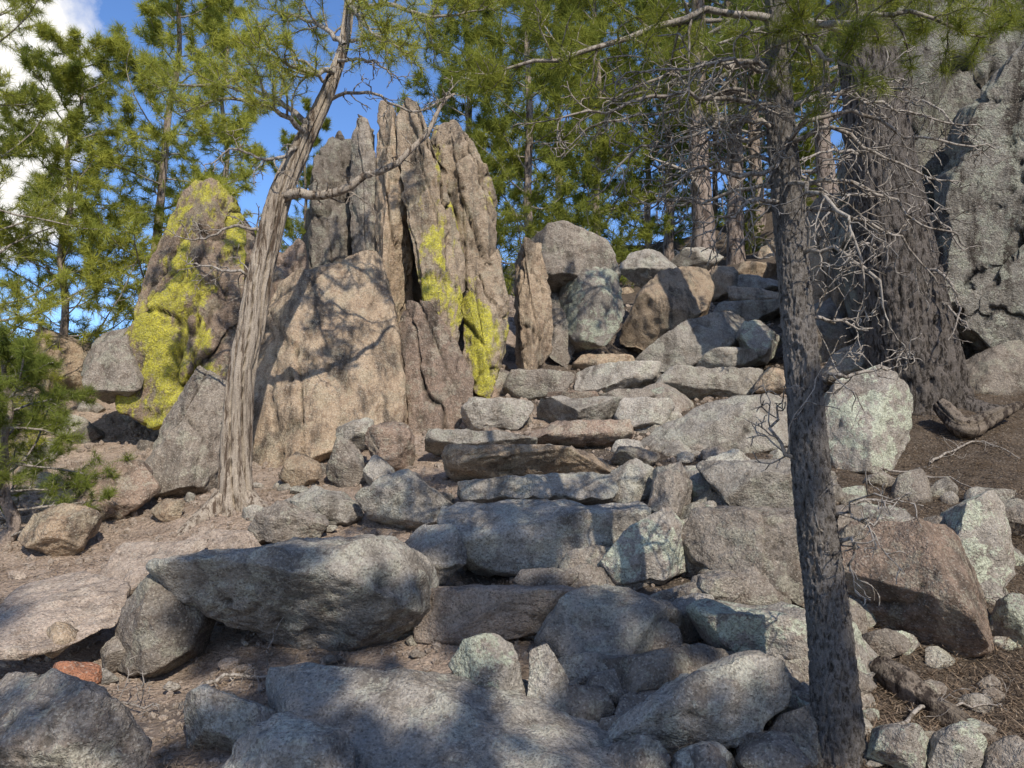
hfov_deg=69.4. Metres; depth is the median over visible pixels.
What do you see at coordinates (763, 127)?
forest pine
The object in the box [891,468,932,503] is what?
stone
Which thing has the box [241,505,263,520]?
stone
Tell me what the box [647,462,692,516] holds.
boulder
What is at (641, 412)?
step stone
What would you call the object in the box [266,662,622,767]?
rock slab
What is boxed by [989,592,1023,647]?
boulder
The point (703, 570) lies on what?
stone
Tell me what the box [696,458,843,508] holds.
boulder
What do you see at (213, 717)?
boulder
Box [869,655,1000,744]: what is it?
log
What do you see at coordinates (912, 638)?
stone
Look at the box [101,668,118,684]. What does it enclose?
stone
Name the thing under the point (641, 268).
boulder
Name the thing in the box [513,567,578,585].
step stone
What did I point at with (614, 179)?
forest pine
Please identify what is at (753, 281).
step stone
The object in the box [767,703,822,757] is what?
stone
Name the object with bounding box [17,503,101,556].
boulder
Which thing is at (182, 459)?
boulder
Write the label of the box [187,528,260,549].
rock slab
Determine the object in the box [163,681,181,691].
stone
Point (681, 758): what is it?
boulder
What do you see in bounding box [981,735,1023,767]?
boulder
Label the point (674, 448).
stone
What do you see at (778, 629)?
boulder
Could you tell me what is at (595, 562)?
stone
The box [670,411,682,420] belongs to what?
stone
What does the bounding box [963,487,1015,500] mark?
stone
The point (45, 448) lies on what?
stone
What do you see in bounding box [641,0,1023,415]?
old pine tree
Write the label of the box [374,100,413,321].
rock fin
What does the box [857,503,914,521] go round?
boulder
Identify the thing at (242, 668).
stone
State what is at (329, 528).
stone
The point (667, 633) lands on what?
stone
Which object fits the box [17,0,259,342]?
pine tree
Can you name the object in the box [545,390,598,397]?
step stone
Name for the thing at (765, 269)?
step stone
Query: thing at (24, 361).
sapling pine
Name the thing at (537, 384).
step stone
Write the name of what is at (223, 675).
fallen branch
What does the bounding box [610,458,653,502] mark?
boulder
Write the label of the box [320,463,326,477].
stone
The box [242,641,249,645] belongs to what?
stone
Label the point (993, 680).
stone
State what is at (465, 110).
forest pine
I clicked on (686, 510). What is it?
stone
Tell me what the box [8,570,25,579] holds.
stone
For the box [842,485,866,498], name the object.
stone
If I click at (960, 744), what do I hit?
boulder
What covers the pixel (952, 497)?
stone
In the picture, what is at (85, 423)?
stone
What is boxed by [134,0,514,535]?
weathered tree
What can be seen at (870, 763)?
stone
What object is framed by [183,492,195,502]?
stone
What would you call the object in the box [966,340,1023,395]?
boulder
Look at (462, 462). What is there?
step stone
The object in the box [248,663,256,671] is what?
stone
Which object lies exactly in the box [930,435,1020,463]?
fallen branch
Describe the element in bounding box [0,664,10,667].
stone
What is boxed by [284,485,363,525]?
rock slab
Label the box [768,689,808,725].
boulder
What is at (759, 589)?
stone
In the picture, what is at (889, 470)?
fallen branch
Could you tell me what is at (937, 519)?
boulder
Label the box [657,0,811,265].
forest pine
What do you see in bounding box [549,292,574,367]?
boulder
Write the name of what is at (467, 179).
rock fin
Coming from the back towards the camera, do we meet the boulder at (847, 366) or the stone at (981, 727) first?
the boulder at (847, 366)
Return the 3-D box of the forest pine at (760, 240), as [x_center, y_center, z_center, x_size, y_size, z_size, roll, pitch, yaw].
[7.233,-5.079,22.588,1.201,3.052,1.305,-3,-6,27]
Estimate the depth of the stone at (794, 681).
3.87 m
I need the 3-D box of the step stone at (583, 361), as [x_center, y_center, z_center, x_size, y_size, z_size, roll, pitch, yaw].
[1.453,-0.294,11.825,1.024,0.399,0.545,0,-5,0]
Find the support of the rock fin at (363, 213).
on the ground
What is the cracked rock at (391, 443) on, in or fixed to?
on the ground
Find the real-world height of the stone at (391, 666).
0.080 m
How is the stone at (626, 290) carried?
on the ground
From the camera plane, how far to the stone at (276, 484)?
7.34 m
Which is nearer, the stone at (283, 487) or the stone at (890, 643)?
the stone at (890, 643)
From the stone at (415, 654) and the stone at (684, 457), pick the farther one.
the stone at (684, 457)
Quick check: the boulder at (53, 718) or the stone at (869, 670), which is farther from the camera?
the stone at (869, 670)
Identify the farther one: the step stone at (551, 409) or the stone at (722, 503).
the step stone at (551, 409)
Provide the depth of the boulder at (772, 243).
18.08 m
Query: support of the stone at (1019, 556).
on the ground
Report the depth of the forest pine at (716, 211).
28.65 m
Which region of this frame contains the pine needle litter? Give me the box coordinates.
[0,329,1023,767]
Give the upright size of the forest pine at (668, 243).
8.774 m
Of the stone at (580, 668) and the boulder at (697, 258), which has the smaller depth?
the stone at (580, 668)
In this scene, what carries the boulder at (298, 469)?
on the ground
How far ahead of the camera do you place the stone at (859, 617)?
4.63 m
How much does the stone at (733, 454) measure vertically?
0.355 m
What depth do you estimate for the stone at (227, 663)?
4.42 m
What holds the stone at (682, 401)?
on the ground
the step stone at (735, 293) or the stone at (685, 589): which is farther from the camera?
the step stone at (735, 293)
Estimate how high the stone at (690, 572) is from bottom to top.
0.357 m
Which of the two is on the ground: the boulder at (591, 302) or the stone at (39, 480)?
the stone at (39, 480)
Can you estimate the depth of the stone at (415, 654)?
4.43 m
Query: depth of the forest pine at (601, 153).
20.04 m
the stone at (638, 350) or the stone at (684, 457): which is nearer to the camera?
the stone at (684, 457)
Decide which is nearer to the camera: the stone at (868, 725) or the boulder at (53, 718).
the boulder at (53, 718)
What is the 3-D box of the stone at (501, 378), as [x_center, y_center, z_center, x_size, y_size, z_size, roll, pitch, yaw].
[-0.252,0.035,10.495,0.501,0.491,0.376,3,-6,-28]
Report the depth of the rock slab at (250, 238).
9.58 m
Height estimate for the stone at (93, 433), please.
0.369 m
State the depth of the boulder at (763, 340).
11.60 m
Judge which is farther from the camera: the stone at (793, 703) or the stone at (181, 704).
the stone at (181, 704)
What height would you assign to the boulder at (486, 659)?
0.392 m
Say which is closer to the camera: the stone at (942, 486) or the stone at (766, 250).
the stone at (942, 486)
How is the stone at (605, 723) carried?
on the ground
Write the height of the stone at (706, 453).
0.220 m
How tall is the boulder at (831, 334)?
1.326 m
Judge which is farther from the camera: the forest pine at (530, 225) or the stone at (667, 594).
the forest pine at (530, 225)
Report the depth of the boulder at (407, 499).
6.18 m
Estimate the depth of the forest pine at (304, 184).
19.23 m
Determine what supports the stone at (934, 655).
on the ground
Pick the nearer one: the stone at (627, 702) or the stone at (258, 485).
the stone at (627, 702)
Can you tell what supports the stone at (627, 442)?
on the ground
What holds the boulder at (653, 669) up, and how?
on the ground
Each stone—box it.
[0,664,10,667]
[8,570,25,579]
[11,495,18,501]
[12,440,30,463]
[17,461,47,479]
[20,393,53,412]
[29,442,56,460]
[34,472,62,488]
[58,414,93,434]
[67,424,104,443]
[77,401,105,412]
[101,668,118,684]
[121,414,140,423]
[137,440,153,450]
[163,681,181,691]
[179,701,184,709]
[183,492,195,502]
[197,526,210,531]
[217,656,239,670]
[234,664,251,672]
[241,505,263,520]
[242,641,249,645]
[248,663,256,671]
[253,482,263,487]
[273,481,284,489]
[277,483,291,490]
[289,485,308,493]
[319,654,347,664]
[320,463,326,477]
[325,525,337,532]
[384,663,405,669]
[405,635,416,645]
[409,649,426,658]
[413,584,578,645]
[424,428,537,456]
[437,499,650,576]
[439,492,454,503]
[441,444,612,481]
[457,472,618,505]
[459,422,467,428]
[460,397,533,430]
[478,387,496,397]
[480,427,500,430]
[494,369,509,389]
[503,369,575,399]
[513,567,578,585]
[523,417,531,425]
[527,419,632,447]
[536,395,621,422]
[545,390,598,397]
[554,684,614,721]
[557,653,580,665]
[558,545,610,569]
[562,651,600,684]
[570,564,614,587]
[571,353,634,369]
[574,360,661,392]
[586,668,623,707]
[590,553,649,590]
[598,388,655,397]
[599,714,622,730]
[606,735,670,767]
[611,439,643,452]
[611,446,660,465]
[613,397,674,430]
[614,690,655,714]
[622,287,633,294]
[623,345,642,352]
[635,419,669,432]
[642,382,694,412]
[650,585,680,600]
[651,387,681,394]
[651,619,682,649]
[656,365,762,399]
[662,440,690,457]
[669,582,740,603]
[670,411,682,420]
[673,593,713,605]
[676,451,694,463]
[679,501,705,519]
[684,466,695,469]
[685,465,698,476]
[685,555,696,576]
[688,743,726,767]
[690,443,705,451]
[690,472,712,498]
[693,488,723,501]
[696,347,757,368]
[697,567,735,573]
[700,445,728,459]
[702,500,718,506]
[705,448,750,460]
[713,299,779,321]
[716,502,728,505]
[727,285,778,300]
[735,730,812,767]
[736,274,777,290]
[736,566,791,604]
[737,261,776,277]
[754,367,785,393]
[757,244,774,258]
[763,238,772,244]
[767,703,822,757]
[769,447,787,458]
[775,690,809,715]
[783,660,806,681]
[785,656,808,681]
[789,676,800,689]
[794,681,808,692]
[796,746,818,766]
[841,494,871,504]
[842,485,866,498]
[849,595,876,628]
[850,606,867,634]
[858,670,876,695]
[861,693,876,709]
[862,628,912,657]
[863,471,895,486]
[863,708,879,721]
[864,718,872,735]
[864,759,883,767]
[867,657,877,683]
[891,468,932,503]
[896,630,919,655]
[924,679,946,694]
[924,731,935,739]
[925,646,955,669]
[930,476,957,496]
[940,491,960,504]
[955,693,993,713]
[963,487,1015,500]
[963,718,996,734]
[976,674,1002,690]
[980,577,1008,604]
[982,688,1004,702]
[993,636,1022,649]
[1014,548,1023,565]
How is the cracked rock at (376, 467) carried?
on the ground
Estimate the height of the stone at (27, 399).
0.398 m
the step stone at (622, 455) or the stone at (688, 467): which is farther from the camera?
the step stone at (622, 455)
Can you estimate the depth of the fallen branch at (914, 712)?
3.87 m
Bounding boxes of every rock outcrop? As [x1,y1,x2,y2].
[252,249,407,467]
[681,504,863,606]
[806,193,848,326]
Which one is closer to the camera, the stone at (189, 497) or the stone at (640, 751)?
the stone at (640, 751)
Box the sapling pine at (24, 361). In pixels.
[0,320,138,547]
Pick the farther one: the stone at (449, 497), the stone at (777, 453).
the stone at (777, 453)
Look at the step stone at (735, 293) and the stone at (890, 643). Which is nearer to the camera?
the stone at (890, 643)
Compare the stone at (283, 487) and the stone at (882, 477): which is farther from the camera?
the stone at (283, 487)
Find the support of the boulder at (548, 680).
on the rock slab at (400, 718)
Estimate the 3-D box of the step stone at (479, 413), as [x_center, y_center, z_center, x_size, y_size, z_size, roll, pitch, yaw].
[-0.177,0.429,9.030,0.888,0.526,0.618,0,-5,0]
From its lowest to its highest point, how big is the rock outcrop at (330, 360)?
3.109 m
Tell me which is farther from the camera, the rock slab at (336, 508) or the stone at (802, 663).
the rock slab at (336, 508)
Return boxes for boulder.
[0,668,151,767]
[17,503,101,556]
[34,326,90,394]
[71,459,160,521]
[81,326,143,403]
[114,573,215,678]
[144,365,225,498]
[146,534,438,650]
[184,684,276,751]
[273,238,308,290]
[279,451,321,486]
[355,469,452,530]
[405,523,466,585]
[448,633,524,691]
[513,237,553,369]
[527,643,568,704]
[531,220,620,292]
[534,584,700,658]
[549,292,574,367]
[558,266,624,353]
[596,643,736,714]
[598,505,687,584]
[607,650,791,757]
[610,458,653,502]
[619,249,676,288]
[619,266,714,350]
[635,310,744,371]
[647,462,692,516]
[670,741,737,767]
[671,247,723,270]
[685,598,877,678]
[691,571,744,601]
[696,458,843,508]
[710,266,738,302]
[735,730,823,767]
[736,320,781,366]
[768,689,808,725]
[770,237,775,253]
[782,297,854,363]
[822,340,865,384]
[824,364,913,474]
[837,517,994,657]
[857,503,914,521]
[866,723,929,767]
[923,516,945,523]
[927,721,987,767]
[940,490,1015,586]
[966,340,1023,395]
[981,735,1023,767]
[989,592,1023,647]
[1002,498,1023,538]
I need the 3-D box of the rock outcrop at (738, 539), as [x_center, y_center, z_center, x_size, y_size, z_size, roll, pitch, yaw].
[1.903,1.310,5.368,1.119,0.851,0.886,4,-7,-41]
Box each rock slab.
[0,571,130,660]
[101,539,208,596]
[115,178,246,429]
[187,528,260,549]
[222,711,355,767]
[236,213,275,327]
[247,501,329,544]
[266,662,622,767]
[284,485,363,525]
[398,300,473,433]
[461,248,509,397]
[640,393,788,456]
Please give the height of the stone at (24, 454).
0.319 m
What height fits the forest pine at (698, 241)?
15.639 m
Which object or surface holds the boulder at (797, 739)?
on the ground
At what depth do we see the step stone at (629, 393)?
9.66 m
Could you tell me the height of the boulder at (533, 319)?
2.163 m
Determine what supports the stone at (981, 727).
on the ground
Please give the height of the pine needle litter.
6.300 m
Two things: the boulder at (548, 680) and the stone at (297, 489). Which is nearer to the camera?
the boulder at (548, 680)
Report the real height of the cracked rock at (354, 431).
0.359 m
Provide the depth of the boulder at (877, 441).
7.42 m
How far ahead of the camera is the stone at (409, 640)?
4.59 m
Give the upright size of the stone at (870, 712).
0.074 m
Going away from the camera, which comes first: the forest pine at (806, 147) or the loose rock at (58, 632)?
the loose rock at (58, 632)
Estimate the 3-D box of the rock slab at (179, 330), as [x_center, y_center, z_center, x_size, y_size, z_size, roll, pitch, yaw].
[-3.943,-1.014,9.197,1.370,3.191,1.020,0,-5,0]
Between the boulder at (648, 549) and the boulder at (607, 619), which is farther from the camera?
the boulder at (648, 549)
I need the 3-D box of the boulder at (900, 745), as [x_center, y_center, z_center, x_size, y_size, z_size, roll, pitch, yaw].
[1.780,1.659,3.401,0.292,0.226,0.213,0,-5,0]
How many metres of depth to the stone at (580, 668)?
4.05 m
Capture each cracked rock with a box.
[326,436,365,487]
[336,417,373,450]
[363,455,394,484]
[364,421,415,470]
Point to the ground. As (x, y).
(358, 655)
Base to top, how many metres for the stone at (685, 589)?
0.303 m
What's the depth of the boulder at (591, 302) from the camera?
11.74 m
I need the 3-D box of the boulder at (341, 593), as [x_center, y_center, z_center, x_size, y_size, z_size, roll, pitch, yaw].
[-1.384,1.410,4.753,1.811,0.935,1.147,0,-5,0]
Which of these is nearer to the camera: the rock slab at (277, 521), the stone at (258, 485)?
the rock slab at (277, 521)
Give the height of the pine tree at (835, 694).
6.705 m
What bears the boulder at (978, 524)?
on the ground
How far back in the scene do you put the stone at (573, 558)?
5.34 m
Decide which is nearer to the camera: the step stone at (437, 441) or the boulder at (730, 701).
the boulder at (730, 701)
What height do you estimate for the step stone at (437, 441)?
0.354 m
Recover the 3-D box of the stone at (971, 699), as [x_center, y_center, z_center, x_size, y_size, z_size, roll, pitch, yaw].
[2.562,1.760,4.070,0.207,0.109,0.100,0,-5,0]
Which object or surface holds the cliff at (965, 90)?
on the ground
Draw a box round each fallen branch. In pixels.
[95,655,159,714]
[199,617,297,696]
[881,456,1017,499]
[891,672,1014,724]
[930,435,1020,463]
[976,571,1017,626]
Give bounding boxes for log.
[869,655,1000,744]
[933,399,1023,438]
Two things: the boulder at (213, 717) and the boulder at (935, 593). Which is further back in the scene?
the boulder at (935, 593)
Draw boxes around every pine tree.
[0,0,119,459]
[0,16,177,401]
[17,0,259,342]
[147,0,271,234]
[427,0,1023,767]
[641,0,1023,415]
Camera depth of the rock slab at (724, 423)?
7.90 m
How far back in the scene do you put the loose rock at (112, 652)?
4.39 m
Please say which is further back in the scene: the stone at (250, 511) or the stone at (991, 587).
the stone at (250, 511)
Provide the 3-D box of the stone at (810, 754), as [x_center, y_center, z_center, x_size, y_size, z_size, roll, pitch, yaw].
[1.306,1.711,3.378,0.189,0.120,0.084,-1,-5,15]
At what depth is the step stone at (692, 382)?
10.19 m
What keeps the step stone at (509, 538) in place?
on the ground
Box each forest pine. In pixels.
[255,95,331,253]
[394,0,556,292]
[439,0,631,297]
[476,0,656,240]
[519,0,680,288]
[569,0,715,250]
[606,0,802,272]
[622,23,708,260]
[655,0,763,237]
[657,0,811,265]
[712,0,813,233]
[721,22,813,198]
[743,168,767,253]
[753,0,842,198]
[762,3,843,183]
[798,131,818,205]
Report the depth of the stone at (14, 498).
7.44 m
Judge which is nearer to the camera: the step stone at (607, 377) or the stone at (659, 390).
the stone at (659, 390)
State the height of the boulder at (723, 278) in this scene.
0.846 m
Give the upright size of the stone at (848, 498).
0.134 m
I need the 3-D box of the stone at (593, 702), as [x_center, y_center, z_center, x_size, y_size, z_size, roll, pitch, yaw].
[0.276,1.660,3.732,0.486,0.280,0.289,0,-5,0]
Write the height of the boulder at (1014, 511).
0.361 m
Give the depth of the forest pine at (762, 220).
24.61 m
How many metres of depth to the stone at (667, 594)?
4.83 m
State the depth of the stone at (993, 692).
4.14 m
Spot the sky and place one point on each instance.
(88, 15)
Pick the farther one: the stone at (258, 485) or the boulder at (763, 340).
the boulder at (763, 340)
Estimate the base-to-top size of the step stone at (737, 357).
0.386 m
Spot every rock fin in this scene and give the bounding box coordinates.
[302,131,352,268]
[349,114,378,254]
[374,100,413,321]
[396,97,465,342]
[403,184,465,352]
[430,119,497,292]
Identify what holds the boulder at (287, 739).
on the ground
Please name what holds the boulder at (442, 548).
on the boulder at (341, 593)
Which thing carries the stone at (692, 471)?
on the ground
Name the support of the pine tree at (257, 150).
on the ground
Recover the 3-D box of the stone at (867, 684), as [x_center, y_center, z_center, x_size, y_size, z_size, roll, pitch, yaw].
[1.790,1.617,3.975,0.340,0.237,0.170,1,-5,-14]
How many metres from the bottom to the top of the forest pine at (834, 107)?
11.739 m
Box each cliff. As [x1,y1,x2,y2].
[827,0,1023,356]
[932,41,1023,353]
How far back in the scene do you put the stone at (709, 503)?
6.17 m
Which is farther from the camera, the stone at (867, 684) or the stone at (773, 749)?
the stone at (867, 684)
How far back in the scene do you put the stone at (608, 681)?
3.84 m
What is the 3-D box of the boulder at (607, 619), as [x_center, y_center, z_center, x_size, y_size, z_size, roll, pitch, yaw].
[0.630,1.503,4.589,1.141,0.554,0.782,5,-7,-45]
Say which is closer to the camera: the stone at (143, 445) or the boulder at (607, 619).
the boulder at (607, 619)
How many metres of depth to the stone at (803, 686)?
3.85 m
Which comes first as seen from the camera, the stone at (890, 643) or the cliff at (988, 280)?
the stone at (890, 643)
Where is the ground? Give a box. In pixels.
[0,185,1023,767]
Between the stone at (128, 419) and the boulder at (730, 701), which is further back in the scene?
the stone at (128, 419)
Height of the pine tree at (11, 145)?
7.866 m
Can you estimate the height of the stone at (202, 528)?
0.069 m
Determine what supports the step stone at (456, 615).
on the ground
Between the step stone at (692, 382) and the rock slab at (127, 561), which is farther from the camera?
the step stone at (692, 382)
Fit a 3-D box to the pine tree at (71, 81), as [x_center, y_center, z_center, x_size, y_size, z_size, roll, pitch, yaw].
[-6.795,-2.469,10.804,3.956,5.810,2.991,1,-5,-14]
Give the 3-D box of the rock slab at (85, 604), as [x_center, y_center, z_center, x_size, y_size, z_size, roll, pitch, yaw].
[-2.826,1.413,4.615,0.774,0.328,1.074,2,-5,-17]
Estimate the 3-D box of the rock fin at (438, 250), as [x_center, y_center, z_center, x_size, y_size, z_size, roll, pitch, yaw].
[-1.121,-2.178,10.111,0.898,3.598,0.690,-3,-6,31]
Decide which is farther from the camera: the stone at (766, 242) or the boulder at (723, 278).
the stone at (766, 242)
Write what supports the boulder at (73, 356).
on the ground
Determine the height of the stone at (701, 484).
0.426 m
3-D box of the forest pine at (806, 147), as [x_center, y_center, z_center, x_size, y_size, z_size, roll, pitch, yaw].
[8.319,-5.453,20.987,1.506,3.522,1.386,2,-6,-26]
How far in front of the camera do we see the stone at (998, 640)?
4.62 m
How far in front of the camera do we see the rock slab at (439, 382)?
9.18 m
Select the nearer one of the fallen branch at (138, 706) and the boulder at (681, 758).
the boulder at (681, 758)
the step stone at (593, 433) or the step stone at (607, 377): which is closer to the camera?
the step stone at (593, 433)
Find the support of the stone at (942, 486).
on the ground
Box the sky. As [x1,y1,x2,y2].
[0,0,843,339]
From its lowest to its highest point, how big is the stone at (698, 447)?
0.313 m
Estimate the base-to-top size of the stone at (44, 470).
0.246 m
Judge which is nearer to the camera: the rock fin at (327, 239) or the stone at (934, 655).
the stone at (934, 655)
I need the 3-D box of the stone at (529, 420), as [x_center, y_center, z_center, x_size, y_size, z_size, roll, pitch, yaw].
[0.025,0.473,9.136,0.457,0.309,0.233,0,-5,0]
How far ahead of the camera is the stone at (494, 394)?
10.04 m
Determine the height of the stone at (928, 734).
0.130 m
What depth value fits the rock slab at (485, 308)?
10.03 m
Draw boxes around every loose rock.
[44,621,78,657]
[53,661,101,683]
[100,636,125,672]
[150,498,184,521]
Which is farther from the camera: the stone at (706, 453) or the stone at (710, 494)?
the stone at (706, 453)
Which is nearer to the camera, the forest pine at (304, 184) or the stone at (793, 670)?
the stone at (793, 670)
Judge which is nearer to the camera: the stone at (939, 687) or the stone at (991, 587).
the stone at (939, 687)
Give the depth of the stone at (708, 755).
3.28 m
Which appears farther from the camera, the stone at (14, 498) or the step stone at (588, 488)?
the stone at (14, 498)
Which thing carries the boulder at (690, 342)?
on the ground
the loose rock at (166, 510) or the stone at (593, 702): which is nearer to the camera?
the stone at (593, 702)
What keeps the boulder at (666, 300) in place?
on the ground
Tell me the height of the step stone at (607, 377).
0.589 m
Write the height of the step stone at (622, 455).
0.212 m
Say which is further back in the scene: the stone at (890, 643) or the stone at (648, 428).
the stone at (648, 428)
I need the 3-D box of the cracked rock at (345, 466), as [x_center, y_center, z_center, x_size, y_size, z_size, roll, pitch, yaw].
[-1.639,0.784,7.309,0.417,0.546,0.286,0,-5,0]
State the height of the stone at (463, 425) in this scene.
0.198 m
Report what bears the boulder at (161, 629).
on the ground
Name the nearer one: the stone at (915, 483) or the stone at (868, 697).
the stone at (868, 697)
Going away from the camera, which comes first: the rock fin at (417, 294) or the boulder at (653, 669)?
the boulder at (653, 669)
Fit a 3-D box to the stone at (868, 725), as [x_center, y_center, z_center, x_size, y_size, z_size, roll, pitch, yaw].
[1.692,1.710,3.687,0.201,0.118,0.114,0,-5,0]
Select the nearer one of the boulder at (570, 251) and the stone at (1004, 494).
the stone at (1004, 494)
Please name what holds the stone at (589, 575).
on the ground
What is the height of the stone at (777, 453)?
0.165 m
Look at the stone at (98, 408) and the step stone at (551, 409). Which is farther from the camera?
the stone at (98, 408)
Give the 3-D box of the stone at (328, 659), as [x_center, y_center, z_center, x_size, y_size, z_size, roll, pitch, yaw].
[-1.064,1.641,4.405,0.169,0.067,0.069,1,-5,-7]
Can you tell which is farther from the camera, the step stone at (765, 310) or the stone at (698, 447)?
the step stone at (765, 310)
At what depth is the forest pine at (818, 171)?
18.96 m
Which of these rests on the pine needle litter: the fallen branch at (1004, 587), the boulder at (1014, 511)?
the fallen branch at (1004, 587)
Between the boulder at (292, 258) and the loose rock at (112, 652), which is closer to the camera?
the loose rock at (112, 652)
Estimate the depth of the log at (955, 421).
7.92 m
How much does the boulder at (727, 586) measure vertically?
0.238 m
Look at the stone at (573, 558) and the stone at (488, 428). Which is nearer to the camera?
the stone at (573, 558)
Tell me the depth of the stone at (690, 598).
4.67 m
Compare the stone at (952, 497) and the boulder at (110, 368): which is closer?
the stone at (952, 497)
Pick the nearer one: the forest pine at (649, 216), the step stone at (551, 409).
the step stone at (551, 409)
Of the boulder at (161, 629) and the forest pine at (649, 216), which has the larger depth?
the forest pine at (649, 216)
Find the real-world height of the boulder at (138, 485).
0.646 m
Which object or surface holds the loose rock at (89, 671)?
on the ground
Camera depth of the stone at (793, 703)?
3.76 m
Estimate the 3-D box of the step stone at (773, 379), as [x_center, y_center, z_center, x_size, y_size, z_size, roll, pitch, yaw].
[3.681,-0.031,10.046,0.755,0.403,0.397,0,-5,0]
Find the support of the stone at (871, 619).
on the ground
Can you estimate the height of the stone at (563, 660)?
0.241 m

